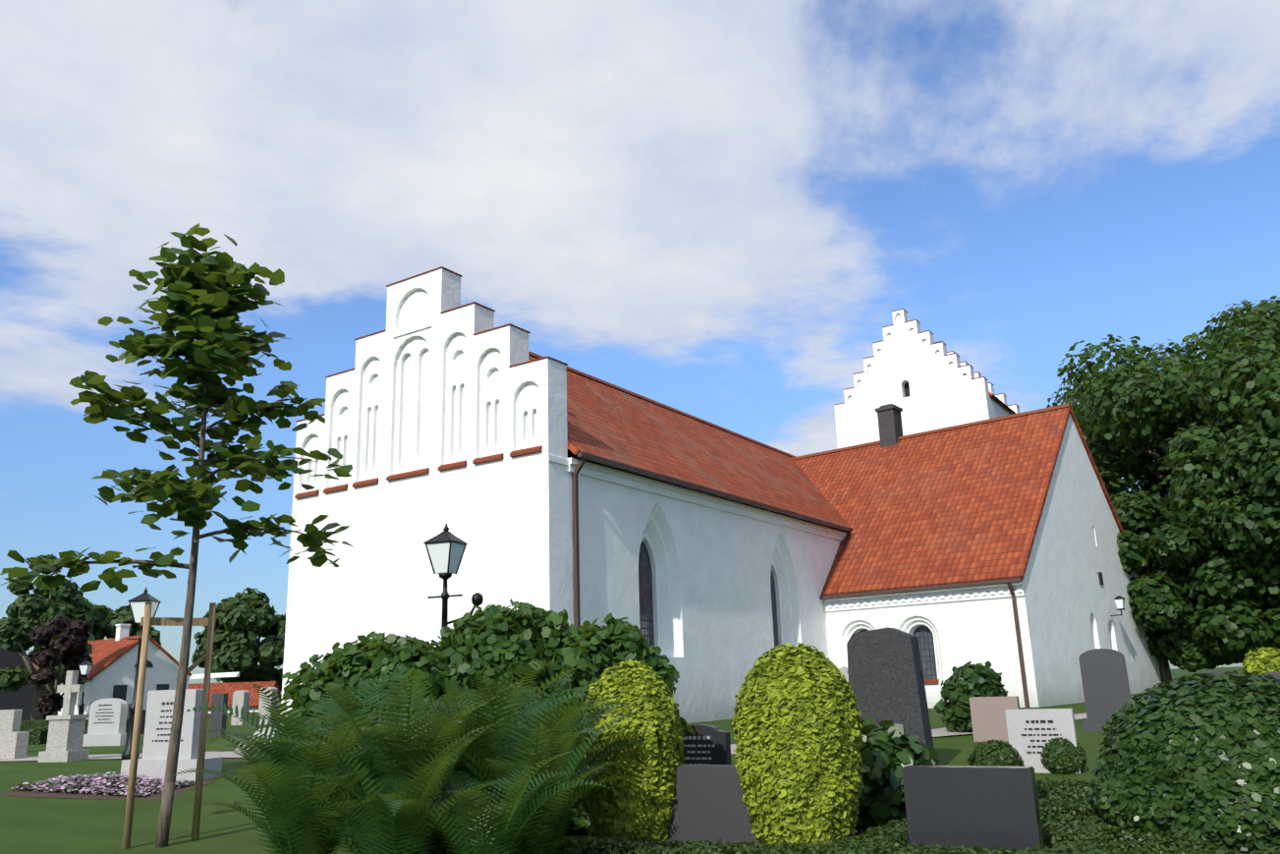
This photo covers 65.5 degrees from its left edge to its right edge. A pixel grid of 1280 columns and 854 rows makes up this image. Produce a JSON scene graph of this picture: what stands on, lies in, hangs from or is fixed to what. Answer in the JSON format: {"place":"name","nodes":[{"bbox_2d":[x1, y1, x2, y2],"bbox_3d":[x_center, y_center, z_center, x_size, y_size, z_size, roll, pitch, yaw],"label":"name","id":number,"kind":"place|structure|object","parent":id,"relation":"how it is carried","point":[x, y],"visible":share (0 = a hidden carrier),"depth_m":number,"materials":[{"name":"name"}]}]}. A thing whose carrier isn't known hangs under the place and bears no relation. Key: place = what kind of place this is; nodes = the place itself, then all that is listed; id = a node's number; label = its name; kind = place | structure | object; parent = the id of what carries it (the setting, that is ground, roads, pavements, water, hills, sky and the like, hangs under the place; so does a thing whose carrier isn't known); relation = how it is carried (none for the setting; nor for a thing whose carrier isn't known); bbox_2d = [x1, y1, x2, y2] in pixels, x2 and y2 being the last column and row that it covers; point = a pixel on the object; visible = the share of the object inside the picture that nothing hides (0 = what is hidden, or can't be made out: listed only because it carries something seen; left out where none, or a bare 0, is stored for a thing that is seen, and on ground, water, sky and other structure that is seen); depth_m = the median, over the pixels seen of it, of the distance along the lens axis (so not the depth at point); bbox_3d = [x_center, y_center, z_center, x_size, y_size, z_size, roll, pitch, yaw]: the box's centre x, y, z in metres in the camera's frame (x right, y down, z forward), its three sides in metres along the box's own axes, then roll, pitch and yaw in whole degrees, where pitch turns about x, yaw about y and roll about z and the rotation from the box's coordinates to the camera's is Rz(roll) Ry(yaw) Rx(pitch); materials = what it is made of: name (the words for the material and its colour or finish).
{"place":"outdoors","nodes":[
{"label":"outdoors","id":0,"kind":"place"},
{"bbox_2d":[0,750,267,761],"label":"gravel path","id":1,"kind":"structure","parent":0,"point":[225,753],"depth_m":20.47,"materials":[{"name":"beige gravel"}]},
{"bbox_2d":[0,730,29,758],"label":"grey grave","id":2,"kind":"object","parent":1,"relation":"on","point":[13,745],"visible":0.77,"depth_m":21.00,"materials":[{"name":"stone"}]},
{"bbox_2d":[0,709,22,731],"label":"grey grave","id":3,"kind":"object","parent":2,"relation":"on","point":[10,720],"visible":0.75,"depth_m":23.60,"materials":[{"name":"stone"}]},
{"bbox_2d":[0,666,1242,853],"bbox_3d":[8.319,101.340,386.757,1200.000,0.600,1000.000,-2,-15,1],"label":"ground","id":4,"kind":"structure","parent":0,"point":[47,825],"depth_m":14.17,"materials":[{"name":"green plant"}]},
{"bbox_2d":[0,645,45,720],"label":"dark house","id":5,"kind":"structure","parent":4,"relation":"on","point":[23,697],"depth_m":63.50,"materials":[{"name":"grey"}]},
{"bbox_2d":[19,726,48,744],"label":"hedge","id":6,"kind":"object","parent":4,"relation":"on","point":[37,736],"visible":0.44,"depth_m":28.29,"materials":[{"name":"green plant"}]},
{"bbox_2d":[0,553,99,722],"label":"tree","id":7,"kind":"object","parent":4,"relation":"on","point":[27,611],"visible":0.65,"depth_m":58.42,"materials":[{"name":"green plant"}]},
{"bbox_2d":[26,614,93,715],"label":"purple tree","id":8,"kind":"object","parent":4,"relation":"on","point":[63,639],"visible":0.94,"depth_m":48.71,"materials":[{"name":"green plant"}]},
{"bbox_2d":[37,669,89,762],"bbox_3d":[-11.522,5.828,20.024,0.720,1.800,0.520,-6,-15,15],"label":"grave cross","id":9,"kind":"object","parent":4,"relation":"on","point":[65,736],"visible":0.96,"depth_m":19.81,"materials":[{"name":"stone"}]},
{"bbox_2d":[20,717,128,733],"bbox_3d":[-20.835,11.004,36.503,5.371,0.610,0.733,-6,-15,17],"label":"hedge","id":10,"kind":"object","parent":4,"relation":"on","point":[28,724],"visible":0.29,"depth_m":36.64,"materials":[{"name":"green plant"}]},
{"bbox_2d":[77,659,93,714],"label":"lamp post","id":11,"kind":"object","parent":4,"relation":"on","point":[85,666],"visible":0.81,"depth_m":45.95,"materials":[{"name":"black metal"}]},
{"bbox_2d":[33,590,162,648],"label":"tree","id":12,"kind":"object","parent":4,"relation":"on","point":[106,621],"visible":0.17,"depth_m":91.14,"materials":[{"name":"green plant"}]},
{"bbox_2d":[82,697,127,746],"bbox_3d":[-14.075,7.814,26.282,1.400,1.250,0.500,-6,-15,15],"label":"gravestone","id":13,"kind":"object","parent":4,"relation":"on","point":[107,721],"visible":1,"depth_m":26.14,"materials":[{"name":"grey stone"}]},
{"bbox_2d":[0,779,217,800],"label":"soil under flowers","id":14,"kind":"structure","parent":4,"relation":"on","point":[83,795],"depth_m":15.26,"materials":[{"name":"brown soil"}]},
{"bbox_2d":[10,771,194,796],"bbox_3d":[-8.579,5.713,15.963,2.535,0.336,1.339,-5,-15,13],"label":"pink flower bed","id":15,"kind":"object","parent":14,"relation":"on","point":[107,782],"visible":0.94,"depth_m":15.68,"materials":[{"name":"pink plant"}]},
{"bbox_2d":[33,623,192,719],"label":"white house","id":16,"kind":"structure","parent":4,"relation":"on","point":[111,674],"depth_m":64.45,"materials":[{"name":"paint"}]},
{"bbox_2d":[120,586,162,760],"bbox_3d":[-10.199,4.989,20.212,0.560,3.450,0.480,-2,-15,1],"label":"lamp post","id":17,"kind":"object","parent":4,"relation":"on","point":[138,604],"visible":0.73,"depth_m":20.35,"materials":[{"name":"black metal"}]},
{"bbox_2d":[140,709,146,733],"bbox_3d":[-17.581,10.314,34.803,0.450,0.800,0.200,-6,-15,15],"label":"gravestone","id":18,"kind":"object","parent":4,"relation":"on","point":[142,721],"visible":0.25,"depth_m":34.76,"materials":[{"name":"stone"}]},
{"bbox_2d":[121,601,216,848],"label":"tree stakes","id":19,"kind":"object","parent":4,"relation":"on","point":[147,620],"visible":0.85,"depth_m":12.15,"materials":[{"name":"brown wood"}]},
{"bbox_2d":[120,688,222,780],"bbox_3d":[-8.073,5.327,17.237,1.600,1.500,0.600,-7,-15,18],"label":"grave","id":20,"kind":"object","parent":4,"relation":"on","point":[152,761],"visible":0.6,"depth_m":17.08,"materials":[{"name":"grey stone"}]},
{"bbox_2d":[0,222,354,846],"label":"young maple","id":21,"kind":"object","parent":4,"relation":"on","point":[210,306],"visible":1,"depth_m":12.71,"materials":[{"name":"green plant"}]},
{"bbox_2d":[209,692,228,737],"bbox_3d":[-12.316,8.431,29.080,0.400,1.250,0.200,-6,-15,15],"label":"gravestone","id":22,"kind":"object","parent":4,"relation":"on","point":[218,720],"visible":0.9,"depth_m":29.00,"materials":[{"name":"stone"}]},
{"bbox_2d":[188,680,281,713],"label":"long low house","id":23,"kind":"structure","parent":4,"relation":"on","point":[230,688],"depth_m":78.71,"materials":[{"name":"tile"}]},
{"bbox_2d":[191,587,286,691],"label":"tree","id":24,"kind":"object","parent":4,"relation":"on","point":[245,621],"visible":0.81,"depth_m":95.07,"materials":[{"name":"green plant"}]},
{"bbox_2d":[230,689,250,724],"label":"grave pillar","id":25,"kind":"structure","parent":4,"relation":"on","point":[241,698],"depth_m":41.80,"materials":[{"name":"stone"}]},
{"bbox_2d":[233,726,281,752],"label":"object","id":26,"kind":"object","parent":4,"relation":"on","point":[263,731],"depth_m":20.77,"materials":[{"name":"stone"}]},
{"bbox_2d":[258,686,278,723],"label":"grave pillar","id":27,"kind":"structure","parent":4,"relation":"on","point":[261,704],"depth_m":41.41,"materials":[{"name":"stone"}]},
{"bbox_2d":[272,630,454,845],"bbox_3d":[-3.230,3.772,12.224,2.977,2.510,2.194,-2,-15,1],"label":"vine shrub","id":28,"kind":"object","parent":4,"relation":"on","point":[350,664],"visible":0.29,"depth_m":12.08,"materials":[{"name":"green plant"}]},
{"bbox_2d":[169,660,660,853],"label":"ferns","id":29,"kind":"object","parent":4,"relation":"on","point":[482,776],"visible":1,"depth_m":7.76,"materials":[{"name":"green plant"}]},
{"bbox_2d":[422,522,483,638],"bbox_3d":[-2.606,3.340,13.926,0.890,4.050,0.480,-7,-15,20],"label":"lamp post","id":30,"kind":"object","parent":4,"relation":"on","point":[445,548],"depth_m":14.23,"materials":[{"name":"black metal"}]},
{"bbox_2d":[426,598,582,835],"bbox_3d":[-1.731,3.631,12.450,3.032,2.880,2.455,-2,-15,1],"label":"vine shrub","id":31,"kind":"object","parent":4,"relation":"on","point":[492,640],"visible":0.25,"depth_m":12.15,"materials":[{"name":"green plant"}]},
{"bbox_2d":[532,612,694,835],"bbox_3d":[-0.482,3.672,12.363,2.329,2.612,2.049,-2,-15,1],"label":"vine shrub","id":32,"kind":"object","parent":4,"relation":"on","point":[611,642],"visible":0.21,"depth_m":12.14,"materials":[{"name":"green plant"}]},
{"bbox_2d":[577,658,686,846],"bbox_3d":[-0.092,3.408,10.171,1.113,2.011,1.102,-2,-15,1],"label":"thuja","id":33,"kind":"object","parent":4,"relation":"on","point":[639,809],"visible":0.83,"depth_m":9.79,"materials":[{"name":"yellow plant"}]},
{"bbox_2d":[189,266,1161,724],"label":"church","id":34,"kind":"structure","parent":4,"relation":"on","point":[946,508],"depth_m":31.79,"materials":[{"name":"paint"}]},
{"bbox_2d":[1113,595,1125,608],"bbox_3d":[19.180,6.998,39.728,0.380,0.500,0.380,-14,-19,39],"label":"wall lantern","id":35,"kind":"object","parent":34,"relation":"on","point":[1119,600],"depth_m":39.64,"materials":[{"name":"white glass"}]},
{"bbox_2d":[682,723,731,764],"bbox_3d":[0.875,4.793,14.132,1.000,1.090,0.300,-10,-16,28],"label":"gravestone","id":36,"kind":"object","parent":4,"relation":"on","point":[706,744],"visible":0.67,"depth_m":14.07,"materials":[{"name":"stone"}]},
{"bbox_2d":[730,642,865,853],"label":"thuja","id":37,"kind":"object","parent":4,"relation":"on","point":[796,725],"visible":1,"depth_m":9.07,"materials":[{"name":"yellow plant"}]},
{"bbox_2d":[348,834,1279,853],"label":"hedge","id":38,"kind":"object","parent":4,"relation":"on","point":[612,846],"visible":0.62,"depth_m":7.99,"materials":[{"name":"green plant"}]},
{"bbox_2d":[839,666,848,681],"bbox_3d":[5.207,6.760,25.100,0.580,1.400,0.140,-10,-16,28],"label":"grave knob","id":39,"kind":"object","parent":4,"relation":"on","point":[844,670],"visible":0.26,"depth_m":25.16,"materials":[{"name":"stone"}]},
{"bbox_2d":[818,817,908,853],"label":"hedge","id":40,"kind":"object","parent":4,"relation":"on","point":[893,831],"visible":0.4,"depth_m":8.53,"materials":[{"name":"green plant"}]},
{"bbox_2d":[846,626,934,749],"bbox_3d":[3.931,4.329,15.735,1.200,2.250,0.450,-10,-16,28],"label":"gravestone","id":41,"kind":"object","parent":4,"relation":"on","point":[886,680],"visible":0.7,"depth_m":15.60,"materials":[{"name":"stone"}]},
{"bbox_2d":[854,717,946,837],"bbox_3d":[2.637,3.873,10.832,1.348,1.372,1.277,6,-16,-28],"label":"leafy shrub","id":42,"kind":"object","parent":4,"relation":"on","point":[890,750],"visible":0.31,"depth_m":10.43,"materials":[{"name":"green plant"}]},
{"bbox_2d":[933,660,1008,732],"bbox_3d":[6.903,5.595,20.505,1.452,1.514,1.447,11,-19,-41],"label":"shrub","id":43,"kind":"object","parent":4,"relation":"on","point":[963,685],"visible":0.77,"depth_m":20.20,"materials":[{"name":"green plant"}]},
{"bbox_2d":[969,695,1019,741],"bbox_3d":[6.659,5.457,18.587,0.860,0.800,0.200,-10,-16,28],"label":"gravestone","id":44,"kind":"object","parent":4,"relation":"on","point":[988,718],"visible":0.75,"depth_m":18.54,"materials":[{"name":"stone"}]},
{"bbox_2d":[966,738,1024,766],"bbox_3d":[5.082,4.812,14.208,0.782,0.691,0.812,-2,-15,1],"label":"box ball","id":45,"kind":"object","parent":4,"relation":"on","point":[992,751],"visible":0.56,"depth_m":14.02,"materials":[{"name":"green plant"}]},
{"bbox_2d":[1035,779,1048,806],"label":"hedge","id":46,"kind":"object","parent":4,"relation":"on","point":[1040,788],"depth_m":11.67,"materials":[{"name":"green plant"}]},
{"bbox_2d":[1004,708,1081,773],"bbox_3d":[6.141,4.777,15.156,0.960,0.920,0.203,-10,-16,28],"label":"gravestone","id":47,"kind":"object","parent":4,"relation":"on","point":[1031,733],"visible":0.71,"depth_m":15.11,"materials":[{"name":"stone"}]},
{"bbox_2d":[1040,736,1087,774],"bbox_3d":[6.385,4.942,15.022,0.690,0.579,0.695,-2,-15,1],"label":"box ball","id":48,"kind":"object","parent":4,"relation":"on","point":[1061,754],"visible":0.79,"depth_m":14.79,"materials":[{"name":"green plant"}]},
{"bbox_2d":[1035,776,1095,806],"bbox_3d":[5.931,4.268,11.295,5.718,0.496,0.512,-11,-17,32],"label":"hedge row","id":49,"kind":"object","parent":4,"relation":"on","point":[1068,788],"visible":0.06,"depth_m":11.73,"materials":[{"name":"green plant"}]},
{"bbox_2d":[1037,794,1103,827],"bbox_3d":[5.570,3.853,9.533,4.328,0.492,0.521,-11,-17,32],"label":"hedge row","id":50,"kind":"object","parent":4,"relation":"on","point":[1067,811],"visible":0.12,"depth_m":10.16,"materials":[{"name":"green plant"}]},
{"bbox_2d":[1078,648,1130,731],"bbox_3d":[9.163,5.172,19.535,1.000,1.600,0.350,-10,-16,28],"label":"gravestone","id":51,"kind":"object","parent":4,"relation":"on","point":[1105,683],"visible":0.75,"depth_m":19.48,"materials":[{"name":"stone"}]},
{"bbox_2d":[1046,369,1191,508],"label":"tree","id":52,"kind":"object","parent":4,"relation":"on","point":[1166,484],"visible":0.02,"depth_m":68.18,"materials":[{"name":"green plant"}]},
{"bbox_2d":[1041,820,1279,853],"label":"hedge row","id":53,"kind":"object","parent":4,"relation":"on","point":[1110,837],"visible":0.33,"depth_m":8.33,"materials":[{"name":"green plant"}]},
{"bbox_2d":[1056,295,1279,612],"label":"tree","id":54,"kind":"object","parent":4,"relation":"on","point":[1163,403],"visible":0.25,"depth_m":54.84,"materials":[{"name":"green plant"}]},
{"bbox_2d":[1084,669,1279,853],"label":"round shrub","id":55,"kind":"object","parent":4,"relation":"on","point":[1196,754],"visible":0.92,"depth_m":8.21,"materials":[{"name":"green plant"}]},
{"bbox_2d":[1109,489,1259,682],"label":"tree","id":56,"kind":"object","parent":4,"relation":"on","point":[1159,608],"visible":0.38,"depth_m":42.18,"materials":[{"name":"green plant"}]},
{"bbox_2d":[1133,479,1279,665],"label":"tree","id":57,"kind":"object","parent":4,"relation":"on","point":[1223,618],"visible":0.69,"depth_m":40.95,"materials":[{"name":"green plant"}]},
{"bbox_2d":[1163,338,1279,609],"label":"tree","id":58,"kind":"object","parent":4,"relation":"on","point":[1236,440],"visible":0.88,"depth_m":40.82,"materials":[{"name":"green plant"}]},
{"bbox_2d":[1241,646,1279,675],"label":"yellow shrub","id":59,"kind":"object","parent":4,"relation":"on","point":[1261,660],"visible":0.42,"depth_m":31.31,"materials":[{"name":"yellow plant"}]},
{"bbox_2d":[0,0,1279,694],"label":"sky","id":60,"kind":"structure","parent":0,"point":[713,211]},
{"bbox_2d":[730,713,1087,754],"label":"gravel path","id":61,"kind":"structure","parent":0,"point":[943,731],"depth_m":20.14,"materials":[{"name":"beige gravel"}]},
{"bbox_2d":[1201,669,1231,673],"bbox_3d":[16.044,7.272,27.624,1.000,1.000,0.200,-10,-16,28],"label":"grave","id":62,"kind":"object","parent":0,"point":[1217,671],"visible":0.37,"depth_m":27.62,"materials":[{"name":"stone"}]},
{"bbox_2d":[1265,670,1279,678],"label":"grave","id":63,"kind":"object","parent":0,"point":[1275,674],"visible":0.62,"depth_m":29.33,"materials":[{"name":"stone"}]},
{"label":"soil bed","id":64,"kind":"object","parent":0,"visible":0},
{"bbox_2d":[902,765,1044,850],"bbox_3d":[2.803,3.357,8.366,1.060,0.950,0.180,-10,-16,28],"label":"grave","id":65,"kind":"object","parent":64,"relation":"on","point":[993,806],"visible":1,"depth_m":8.32,"materials":[{"name":"black stone"}]},
{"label":"soil bed","id":66,"kind":"object","parent":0,"visible":0},
{"bbox_2d":[666,764,759,846],"bbox_3d":[0.733,3.783,9.696,1.100,0.920,0.160,-10,-16,28],"label":"grave","id":67,"kind":"object","parent":66,"relation":"on","point":[708,803],"visible":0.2,"depth_m":9.67,"materials":[{"name":"stone"}]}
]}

